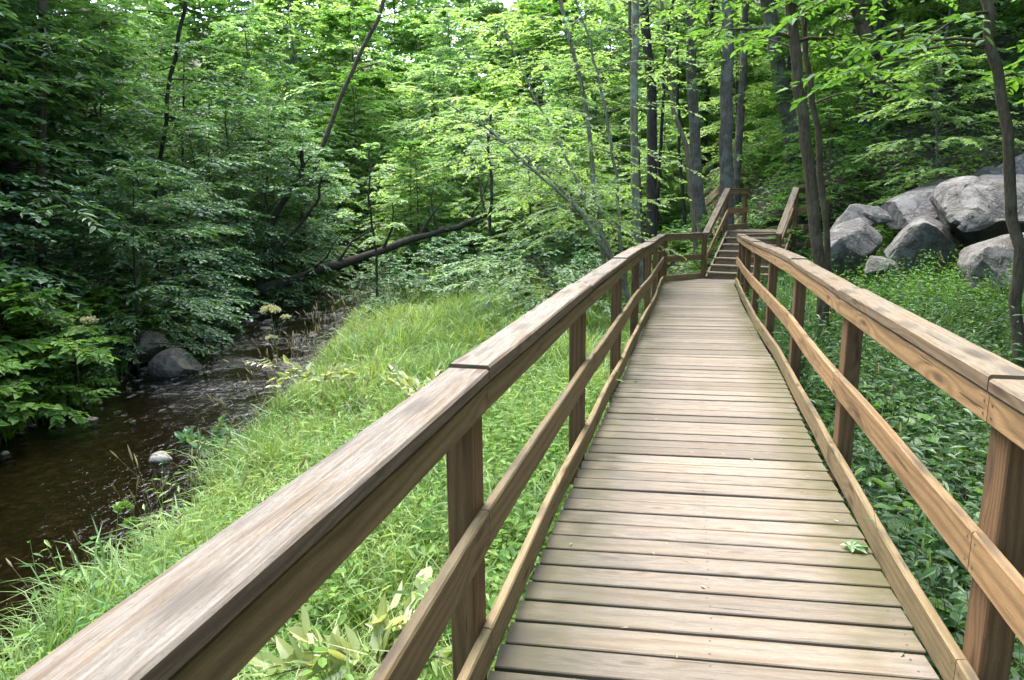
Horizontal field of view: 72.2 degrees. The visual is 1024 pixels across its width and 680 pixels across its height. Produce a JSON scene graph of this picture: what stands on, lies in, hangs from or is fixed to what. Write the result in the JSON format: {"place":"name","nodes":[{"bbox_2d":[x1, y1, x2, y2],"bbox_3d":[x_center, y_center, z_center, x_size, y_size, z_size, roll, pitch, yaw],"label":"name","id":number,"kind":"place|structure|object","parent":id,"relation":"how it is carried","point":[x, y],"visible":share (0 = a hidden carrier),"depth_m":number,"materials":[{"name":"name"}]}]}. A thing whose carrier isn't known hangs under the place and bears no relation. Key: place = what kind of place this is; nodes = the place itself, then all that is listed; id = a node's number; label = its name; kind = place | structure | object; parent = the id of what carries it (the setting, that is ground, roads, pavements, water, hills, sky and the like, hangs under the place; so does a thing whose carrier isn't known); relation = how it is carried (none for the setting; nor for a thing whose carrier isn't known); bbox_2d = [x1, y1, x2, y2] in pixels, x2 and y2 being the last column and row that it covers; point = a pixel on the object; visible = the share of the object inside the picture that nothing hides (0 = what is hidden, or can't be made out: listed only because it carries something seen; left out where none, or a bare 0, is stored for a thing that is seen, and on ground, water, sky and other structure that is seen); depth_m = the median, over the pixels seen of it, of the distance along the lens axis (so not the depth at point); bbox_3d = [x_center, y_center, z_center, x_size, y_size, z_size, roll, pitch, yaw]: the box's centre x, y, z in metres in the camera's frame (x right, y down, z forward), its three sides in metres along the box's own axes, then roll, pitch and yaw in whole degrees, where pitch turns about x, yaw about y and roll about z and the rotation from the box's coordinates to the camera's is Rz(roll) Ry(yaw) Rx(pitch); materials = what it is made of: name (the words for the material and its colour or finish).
{"place":"outdoors","nodes":[
{"label":"outdoors","id":0,"kind":"place"},
{"bbox_2d":[0,262,419,675],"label":"stream water","id":1,"kind":"structure","parent":0,"point":[55,484],"depth_m":8.78,"materials":[{"name":"brown liquid"}]},
{"bbox_2d":[0,0,1023,676],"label":"ground","id":2,"kind":"structure","parent":0,"point":[984,104],"depth_m":19.40,"materials":[{"name":"soil"}]},
{"bbox_2d":[0,342,62,429],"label":"bush","id":3,"kind":"object","parent":2,"relation":"on","point":[7,390],"visible":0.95,"depth_m":8.92,"materials":[{"name":"green plant"}]},
{"bbox_2d":[0,80,85,353],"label":"understorey alder","id":4,"kind":"object","parent":2,"relation":"on","point":[11,112],"visible":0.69,"depth_m":10.70,"materials":[{"name":"green plant"}]},
{"bbox_2d":[0,282,119,428],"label":"bush","id":5,"kind":"object","parent":2,"relation":"on","point":[13,310],"visible":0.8,"depth_m":9.84,"materials":[{"name":"green plant"}]},
{"bbox_2d":[1,0,129,303],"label":"slender tree","id":6,"kind":"object","parent":2,"relation":"on","point":[42,114],"visible":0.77,"depth_m":13.01,"materials":[{"name":"brown plant"}]},
{"bbox_2d":[12,304,124,406],"bbox_3d":[-7.002,0.275,10.980,2.171,1.642,1.758,6,13,29],"label":"bush","id":7,"kind":"object","parent":2,"relation":"on","point":[90,358],"visible":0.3,"depth_m":10.97,"materials":[{"name":"green plant"}]},
{"bbox_2d":[0,0,158,289],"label":"canopy tree","id":8,"kind":"object","parent":2,"relation":"on","point":[136,33],"visible":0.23,"depth_m":17.05,"materials":[{"name":"green plant"}]},
{"bbox_2d":[0,0,168,312],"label":"understorey ash","id":9,"kind":"object","parent":2,"relation":"on","point":[16,58],"visible":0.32,"depth_m":13.23,"materials":[{"name":"green plant"}]},
{"bbox_2d":[0,0,180,370],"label":"understorey ash","id":10,"kind":"object","parent":2,"relation":"on","point":[58,60],"visible":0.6,"depth_m":11.79,"materials":[{"name":"green plant"}]},
{"bbox_2d":[0,0,190,281],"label":"canopy tree","id":11,"kind":"object","parent":2,"relation":"on","point":[159,6],"visible":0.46,"depth_m":13.84,"materials":[{"name":"green plant"}]},
{"bbox_2d":[66,285,151,368],"bbox_3d":[-7.394,-0.228,12.898,1.665,1.555,2.057,-1,11,-2],"label":"bush","id":12,"kind":"object","parent":2,"relation":"on","point":[106,294],"visible":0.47,"depth_m":12.57,"materials":[{"name":"green plant"}]},
{"bbox_2d":[0,2,221,276],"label":"understorey ash","id":13,"kind":"object","parent":2,"relation":"on","point":[96,73],"visible":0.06,"depth_m":18.57,"materials":[{"name":"green plant"}]},
{"bbox_2d":[0,48,230,295],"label":"understorey alder","id":14,"kind":"object","parent":2,"relation":"on","point":[141,87],"visible":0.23,"depth_m":16.55,"materials":[{"name":"green plant"}]},
{"bbox_2d":[0,1,258,332],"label":"understorey ash","id":15,"kind":"object","parent":2,"relation":"on","point":[103,24],"visible":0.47,"depth_m":15.05,"materials":[{"name":"green plant"}]},
{"bbox_2d":[0,256,277,428],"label":"bank weeds","id":16,"kind":"object","parent":2,"relation":"on","point":[43,373],"visible":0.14,"depth_m":12.59,"materials":[{"name":"green plant"}]},
{"bbox_2d":[37,159,247,379],"bbox_3d":[-6.761,-1.134,12.780,3.599,4.256,3.569,-6,12,-26],"label":"understorey ash","id":17,"kind":"object","parent":2,"relation":"on","point":[131,242],"visible":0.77,"depth_m":12.61,"materials":[{"name":"green plant"}]},
{"bbox_2d":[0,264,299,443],"bbox_3d":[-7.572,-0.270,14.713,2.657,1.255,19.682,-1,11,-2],"label":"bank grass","id":18,"kind":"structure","parent":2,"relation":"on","point":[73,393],"depth_m":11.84,"materials":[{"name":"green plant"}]},
{"bbox_2d":[47,149,253,348],"bbox_3d":[-7.475,-1.698,14.777,3.930,4.446,4.549,-8,13,-31],"label":"understorey alder","id":19,"kind":"object","parent":2,"relation":"on","point":[188,203],"visible":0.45,"depth_m":14.33,"materials":[{"name":"green plant"}]},
{"bbox_2d":[147,347,201,376],"bbox_3d":[-6.167,0.494,12.827,0.860,0.717,0.814,-1,11,0],"label":"stone","id":20,"kind":"object","parent":2,"relation":"on","point":[172,362],"visible":0.7,"depth_m":12.53,"materials":[{"name":"grey stone"}]},
{"bbox_2d":[67,29,305,295],"bbox_3d":[-9.491,-5.035,20.568,6.385,7.552,6.332,-1,11,-3],"label":"understorey ash","id":21,"kind":"object","parent":2,"relation":"on","point":[205,43],"visible":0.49,"depth_m":20.35,"materials":[{"name":"green plant"}]},
{"bbox_2d":[79,0,301,283],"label":"leaning tree","id":22,"kind":"object","parent":2,"relation":"on","point":[177,45],"visible":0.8,"depth_m":16.60,"materials":[{"name":"green plant"}]},
{"bbox_2d":[98,114,293,305],"bbox_3d":[-8.091,-3.349,18.690,4.535,5.130,5.248,1,11,7],"label":"understorey alder","id":23,"kind":"object","parent":2,"relation":"on","point":[213,162],"visible":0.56,"depth_m":18.36,"materials":[{"name":"green plant"}]},
{"bbox_2d":[122,170,271,331],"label":"understorey alder","id":24,"kind":"object","parent":2,"relation":"on","point":[210,212],"visible":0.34,"depth_m":16.89,"materials":[{"name":"green plant"}]},
{"bbox_2d":[138,0,282,201],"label":"maple tree","id":25,"kind":"object","parent":2,"relation":"on","point":[196,25],"visible":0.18,"depth_m":38.05,"materials":[{"name":"green plant"}]},
{"bbox_2d":[131,73,297,266],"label":"understorey alder","id":26,"kind":"object","parent":2,"relation":"on","point":[235,102],"visible":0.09,"depth_m":23.89,"materials":[{"name":"green plant"}]},
{"bbox_2d":[121,66,336,307],"bbox_3d":[-8.360,-4.721,21.323,5.757,6.865,5.805,0,11,5],"label":"understorey ash","id":27,"kind":"object","parent":2,"relation":"on","point":[245,108],"visible":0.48,"depth_m":20.84,"materials":[{"name":"green plant"}]},
{"bbox_2d":[6,255,459,627],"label":"seed grass","id":28,"kind":"structure","parent":2,"relation":"on","point":[198,445],"depth_m":8.15,"materials":[{"name":"plant"}]},
{"bbox_2d":[196,14,327,230],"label":"maple tree","id":29,"kind":"object","parent":2,"relation":"on","point":[230,44],"visible":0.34,"depth_m":31.25,"materials":[{"name":"green plant"}]},
{"bbox_2d":[179,130,349,306],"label":"understorey ash","id":30,"kind":"object","parent":2,"relation":"on","point":[284,170],"visible":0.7,"depth_m":20.16,"materials":[{"name":"green plant"}]},
{"bbox_2d":[195,102,349,263],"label":"understorey alder","id":31,"kind":"object","parent":2,"relation":"on","point":[283,126],"visible":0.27,"depth_m":23.56,"materials":[{"name":"green plant"}]},
{"bbox_2d":[207,0,365,201],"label":"maple tree","id":32,"kind":"object","parent":2,"relation":"on","point":[253,6],"visible":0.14,"depth_m":38.30,"materials":[{"name":"green plant"}]},
{"bbox_2d":[211,70,371,257],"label":"understorey ash","id":33,"kind":"object","parent":2,"relation":"on","point":[288,84],"visible":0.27,"depth_m":27.12,"materials":[{"name":"green plant"}]},
{"bbox_2d":[242,140,345,304],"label":"leaning tree","id":34,"kind":"object","parent":2,"relation":"on","point":[282,202],"visible":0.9,"depth_m":19.92,"materials":[{"name":"green plant"}]},
{"bbox_2d":[241,153,364,294],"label":"understorey alder","id":35,"kind":"object","parent":2,"relation":"on","point":[333,237],"visible":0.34,"depth_m":22.67,"materials":[{"name":"green plant"}]},
{"bbox_2d":[255,162,359,307],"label":"leaning tree","id":36,"kind":"object","parent":2,"relation":"on","point":[323,180],"visible":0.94,"depth_m":19.58,"materials":[{"name":"green plant"}]},
{"bbox_2d":[0,352,623,679],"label":"tall weeds","id":37,"kind":"object","parent":2,"relation":"on","point":[434,666],"visible":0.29,"depth_m":4.57,"materials":[{"name":"green plant"}]},
{"bbox_2d":[220,0,418,241],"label":"maple tree","id":38,"kind":"object","parent":2,"relation":"on","point":[297,8],"visible":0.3,"depth_m":33.38,"materials":[{"name":"green plant"}]},
{"bbox_2d":[11,365,636,679],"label":"jewelweed","id":39,"kind":"object","parent":2,"relation":"on","point":[322,661],"visible":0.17,"depth_m":4.22,"materials":[{"name":"green plant"}]},
{"bbox_2d":[0,280,667,679],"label":"meadow grass","id":40,"kind":"structure","parent":2,"relation":"on","point":[376,330],"depth_m":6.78,"materials":[{"name":"green plant"}]},
{"bbox_2d":[248,566,451,679],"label":"plant","id":41,"kind":"object","parent":40,"relation":"on","point":[383,626],"visible":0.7,"depth_m":3.04,"materials":[{"name":"plant"}]},
{"bbox_2d":[288,68,421,256],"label":"maple tree","id":42,"kind":"object","parent":2,"relation":"on","point":[360,79],"visible":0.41,"depth_m":29.67,"materials":[{"name":"green plant"}]},
{"bbox_2d":[277,0,441,232],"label":"maple tree","id":43,"kind":"object","parent":2,"relation":"on","point":[369,3],"visible":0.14,"depth_m":37.71,"materials":[{"name":"green plant"}]},
{"bbox_2d":[281,5,444,247],"bbox_3d":[-7.040,-9.643,33.554,8.724,11.783,8.119,-7,13,-29],"label":"maple tree","id":44,"kind":"object","parent":2,"relation":"on","point":[334,19],"visible":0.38,"depth_m":32.49,"materials":[{"name":"green plant"}]},
{"bbox_2d":[132,374,606,679],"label":"broadleaf weeds","id":45,"kind":"object","parent":2,"relation":"on","point":[429,676],"visible":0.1,"depth_m":4.27,"materials":[{"name":"green plant"}]},
{"bbox_2d":[283,0,468,271],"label":"leaning tree","id":46,"kind":"object","parent":2,"relation":"on","point":[362,48],"visible":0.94,"depth_m":22.65,"materials":[{"name":"brown plant"}]},
{"bbox_2d":[244,161,551,297],"bbox_3d":[-3.737,-3.572,22.261,11.883,4.297,1.245,-8,13,-33],"label":"fallen log","id":47,"kind":"object","parent":2,"relation":"on","point":[339,263],"visible":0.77,"depth_m":22.23,"materials":[{"name":"brown wood"}]},
{"bbox_2d":[337,6,481,229],"bbox_3d":[-5.638,-11.766,40.156,9.731,13.143,9.056,1,11,6],"label":"maple tree","id":48,"kind":"object","parent":2,"relation":"on","point":[410,38],"visible":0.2,"depth_m":38.15,"materials":[{"name":"green plant"}]},
{"bbox_2d":[362,138,458,277],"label":"maple tree","id":49,"kind":"object","parent":2,"relation":"on","point":[413,144],"visible":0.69,"depth_m":24.15,"materials":[{"name":"green plant"}]},
{"bbox_2d":[369,146,459,276],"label":"maple tree","id":50,"kind":"object","parent":2,"relation":"on","point":[436,190],"visible":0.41,"depth_m":25.17,"materials":[{"name":"green plant"}]},
{"bbox_2d":[373,62,488,258],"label":"maple tree","id":51,"kind":"object","parent":2,"relation":"on","point":[442,69],"visible":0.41,"depth_m":28.99,"materials":[{"name":"green plant"}]},
{"bbox_2d":[377,5,517,243],"bbox_3d":[-2.765,-10.128,35.553,8.404,12.312,7.755,10,15,43],"label":"maple tree","id":52,"kind":"object","parent":2,"relation":"on","point":[432,28],"visible":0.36,"depth_m":34.02,"materials":[{"name":"green plant"}]},
{"bbox_2d":[28,0,868,222],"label":"woods","id":53,"kind":"object","parent":2,"relation":"on","point":[194,37],"visible":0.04,"depth_m":44.75,"materials":[{"name":"green plant"}]},
{"bbox_2d":[421,104,513,257],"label":"maple tree","id":54,"kind":"object","parent":2,"relation":"on","point":[449,157],"visible":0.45,"depth_m":25.78,"materials":[{"name":"green plant"}]},
{"bbox_2d":[231,5,719,285],"bbox_3d":[-2.550,-12.034,33.841,28.122,17.480,24.400,-1,11,0],"label":"thicket","id":55,"kind":"object","parent":2,"relation":"on","point":[472,230],"visible":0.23,"depth_m":28.02,"materials":[{"name":"green plant"}]},
{"bbox_2d":[200,175,782,302],"bbox_3d":[-0.577,-5.730,33.072,17.495,4.206,29.518,-1,11,0],"label":"valley groundcover","id":56,"kind":"object","parent":2,"relation":"on","point":[757,219],"visible":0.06,"depth_m":22.72,"materials":[{"name":"green plant"}]},
{"bbox_2d":[441,79,544,251],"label":"maple tree","id":57,"kind":"object","parent":2,"relation":"on","point":[473,89],"visible":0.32,"depth_m":28.42,"materials":[{"name":"green plant"}]},
{"bbox_2d":[440,0,610,226],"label":"maple tree","id":58,"kind":"object","parent":2,"relation":"on","point":[521,8],"visible":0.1,"depth_m":38.71,"materials":[{"name":"green plant"}]},
{"bbox_2d":[475,105,580,268],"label":"maple tree","id":59,"kind":"object","parent":2,"relation":"on","point":[536,227],"visible":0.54,"depth_m":20.98,"materials":[{"name":"green plant"}]},
{"bbox_2d":[476,114,590,263],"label":"maple tree","id":60,"kind":"object","parent":2,"relation":"on","point":[558,122],"visible":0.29,"depth_m":24.18,"materials":[{"name":"green plant"}]},
{"bbox_2d":[430,236,643,324],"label":"sapling","id":61,"kind":"object","parent":2,"relation":"on","point":[511,287],"visible":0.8,"depth_m":12.85,"materials":[{"name":"green plant"}]},
{"bbox_2d":[389,0,711,301],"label":"arching tree","id":62,"kind":"object","parent":2,"relation":"on","point":[603,243],"visible":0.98,"depth_m":13.81,"materials":[{"name":"green plant"}]},
{"bbox_2d":[485,0,630,237],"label":"maple tree","id":63,"kind":"object","parent":2,"relation":"on","point":[553,11],"visible":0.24,"depth_m":33.66,"materials":[{"name":"green plant"}]},
{"bbox_2d":[510,53,629,240],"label":"maple tree","id":64,"kind":"object","parent":2,"relation":"on","point":[554,94],"visible":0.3,"depth_m":28.41,"materials":[{"name":"green plant"}]},
{"bbox_2d":[531,128,629,263],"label":"maple tree","id":65,"kind":"object","parent":2,"relation":"on","point":[579,132],"visible":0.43,"depth_m":21.93,"materials":[{"name":"green plant"}]},
{"bbox_2d":[476,0,686,298],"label":"slender tree","id":66,"kind":"object","parent":2,"relation":"on","point":[585,104],"visible":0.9,"depth_m":14.64,"materials":[{"name":"green plant"}]},
{"bbox_2d":[532,52,679,249],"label":"maple tree","id":67,"kind":"object","parent":2,"relation":"on","point":[614,78],"visible":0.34,"depth_m":28.50,"materials":[{"name":"green plant"}]},
{"bbox_2d":[545,0,669,300],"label":"lichen tree","id":68,"kind":"object","parent":2,"relation":"on","point":[636,15],"visible":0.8,"depth_m":14.88,"materials":[{"name":"grey plant"}]},
{"bbox_2d":[550,0,682,212],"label":"maple tree","id":69,"kind":"object","parent":2,"relation":"on","point":[617,16],"visible":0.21,"depth_m":32.53,"materials":[{"name":"green plant"}]},
{"bbox_2d":[615,0,714,268],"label":"dark tree","id":70,"kind":"object","parent":2,"relation":"on","point":[651,191],"visible":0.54,"depth_m":20.63,"materials":[{"name":"brown plant"}]},
{"bbox_2d":[614,0,737,253],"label":"slender tree","id":71,"kind":"object","parent":2,"relation":"on","point":[689,180],"visible":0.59,"depth_m":20.10,"materials":[{"name":"green plant"}]},
{"bbox_2d":[616,0,736,243],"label":"grey tree","id":72,"kind":"object","parent":2,"relation":"on","point":[695,150],"visible":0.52,"depth_m":21.05,"materials":[{"name":"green plant"}]},
{"bbox_2d":[624,0,790,170],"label":"canopy tree","id":73,"kind":"object","parent":2,"relation":"on","point":[704,138],"visible":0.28,"depth_m":30.31,"materials":[{"name":"green plant"}]},
{"bbox_2d":[487,278,939,679],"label":"wooden boardwalk","id":74,"kind":"structure","parent":2,"relation":"on","point":[793,589],"depth_m":3.38,"materials":[{"name":"brown wood"}]},
{"bbox_2d":[14,232,703,679],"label":"wooden railing","id":75,"kind":"object","parent":74,"relation":"attached to","point":[228,602],"visible":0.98,"depth_m":1.73,"materials":[{"name":"brown wood"}]},
{"bbox_2d":[735,233,1023,679],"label":"wooden railing","id":76,"kind":"object","parent":74,"relation":"attached to","point":[985,385],"visible":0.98,"depth_m":2.69,"materials":[{"name":"brown wood"}]},
{"bbox_2d":[648,0,813,237],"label":"grey tree","id":77,"kind":"object","parent":2,"relation":"on","point":[725,137],"visible":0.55,"depth_m":20.46,"materials":[{"name":"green plant"}]},
{"bbox_2d":[667,17,794,192],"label":"maple tree","id":78,"kind":"object","parent":2,"relation":"on","point":[751,145],"visible":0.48,"depth_m":24.11,"materials":[{"name":"green plant"}]},
{"bbox_2d":[720,1,760,207],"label":"grey tree","id":79,"kind":"object","parent":2,"relation":"on","point":[737,166],"visible":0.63,"depth_m":22.93,"materials":[{"name":"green plant"}]},
{"bbox_2d":[696,0,801,169],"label":"hill tree","id":80,"kind":"object","parent":2,"relation":"on","point":[769,17],"visible":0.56,"depth_m":21.73,"materials":[{"name":"grey plant"}]},
{"bbox_2d":[701,187,811,280],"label":"wooden staircase","id":81,"kind":"structure","parent":2,"relation":"on","point":[724,258],"depth_m":17.60,"materials":[{"name":"brown wood"}]},
{"bbox_2d":[652,0,893,344],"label":"brown tree","id":82,"kind":"object","parent":2,"relation":"on","point":[811,186],"visible":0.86,"depth_m":9.94,"materials":[{"name":"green plant"}]},
{"bbox_2d":[741,0,870,172],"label":"maple tree","id":83,"kind":"object","parent":2,"relation":"on","point":[784,51],"visible":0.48,"depth_m":21.44,"materials":[{"name":"green plant"}]},
{"bbox_2d":[612,0,1023,297],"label":"hillside groundcover","id":84,"kind":"object","parent":2,"relation":"on","point":[760,113],"visible":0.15,"depth_m":20.90,"materials":[{"name":"green plant"}]},
{"bbox_2d":[707,0,957,329],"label":"brown tree","id":85,"kind":"object","parent":2,"relation":"on","point":[820,180],"visible":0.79,"depth_m":10.56,"materials":[{"name":"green plant"}]},
{"bbox_2d":[763,72,903,239],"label":"maple tree","id":86,"kind":"object","parent":2,"relation":"on","point":[847,169],"visible":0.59,"depth_m":18.61,"materials":[{"name":"green plant"}]},
{"bbox_2d":[823,217,882,274],"bbox_3d":[6.835,-1.898,14.172,1.048,1.113,1.901,7,14,35],"label":"boulder","id":87,"kind":"object","parent":2,"relation":"on","point":[859,238],"visible":0.78,"depth_m":13.76,"materials":[{"name":"grey stone"}]},
{"bbox_2d":[779,0,961,133],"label":"canopy tree","id":88,"kind":"object","parent":2,"relation":"on","point":[880,23],"visible":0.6,"depth_m":20.37,"materials":[{"name":"green plant"}]},
{"bbox_2d":[730,0,1023,367],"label":"dark tree","id":89,"kind":"object","parent":2,"relation":"on","point":[999,75],"visible":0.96,"depth_m":7.20,"materials":[{"name":"brown plant"}]},
{"bbox_2d":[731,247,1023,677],"bbox_3d":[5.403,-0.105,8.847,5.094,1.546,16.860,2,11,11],"label":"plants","id":90,"kind":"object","parent":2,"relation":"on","point":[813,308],"visible":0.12,"depth_m":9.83,"materials":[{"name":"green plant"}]},
{"bbox_2d":[734,241,1023,679],"bbox_3d":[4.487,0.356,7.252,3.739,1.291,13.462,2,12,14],"label":"railside weeds","id":91,"kind":"object","parent":2,"relation":"on","point":[958,607],"visible":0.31,"depth_m":5.74,"materials":[{"name":"green plant"}]},
{"bbox_2d":[806,240,1023,345],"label":"plants","id":92,"kind":"object","parent":2,"relation":"on","point":[955,266],"visible":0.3,"depth_m":11.15,"materials":[{"name":"green plant"}]},
{"bbox_2d":[881,178,951,229],"bbox_3d":[9.707,-3.042,15.900,2.202,1.276,3.996,7,14,35],"label":"boulder","id":93,"kind":"object","parent":2,"relation":"on","point":[904,209],"visible":0.44,"depth_m":14.97,"materials":[{"name":"grey stone"}]},
{"bbox_2d":[884,216,959,272],"bbox_3d":[7.970,-1.878,13.643,1.740,1.069,1.051,-5,12,-20],"label":"boulder","id":94,"kind":"object","parent":2,"relation":"on","point":[913,238],"visible":0.85,"depth_m":13.21,"materials":[{"name":"grey stone"}]},
{"bbox_2d":[841,34,1023,248],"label":"maple tree","id":95,"kind":"object","parent":2,"relation":"on","point":[969,60],"visible":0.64,"depth_m":16.33,"materials":[{"name":"green plant"}]},
{"bbox_2d":[845,0,1023,133],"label":"maple tree","id":96,"kind":"object","parent":2,"relation":"on","point":[969,28],"visible":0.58,"depth_m":18.76,"materials":[{"name":"green plant"}]},
{"bbox_2d":[930,173,1023,248],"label":"boulder","id":97,"kind":"object","parent":2,"relation":"on","point":[970,210],"visible":0.73,"depth_m":13.11,"materials":[{"name":"grey stone"}]},
{"bbox_2d":[957,232,1023,307],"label":"boulder","id":98,"kind":"object","parent":2,"relation":"on","point":[977,259],"visible":0.59,"depth_m":11.18,"materials":[{"name":"grey stone"}]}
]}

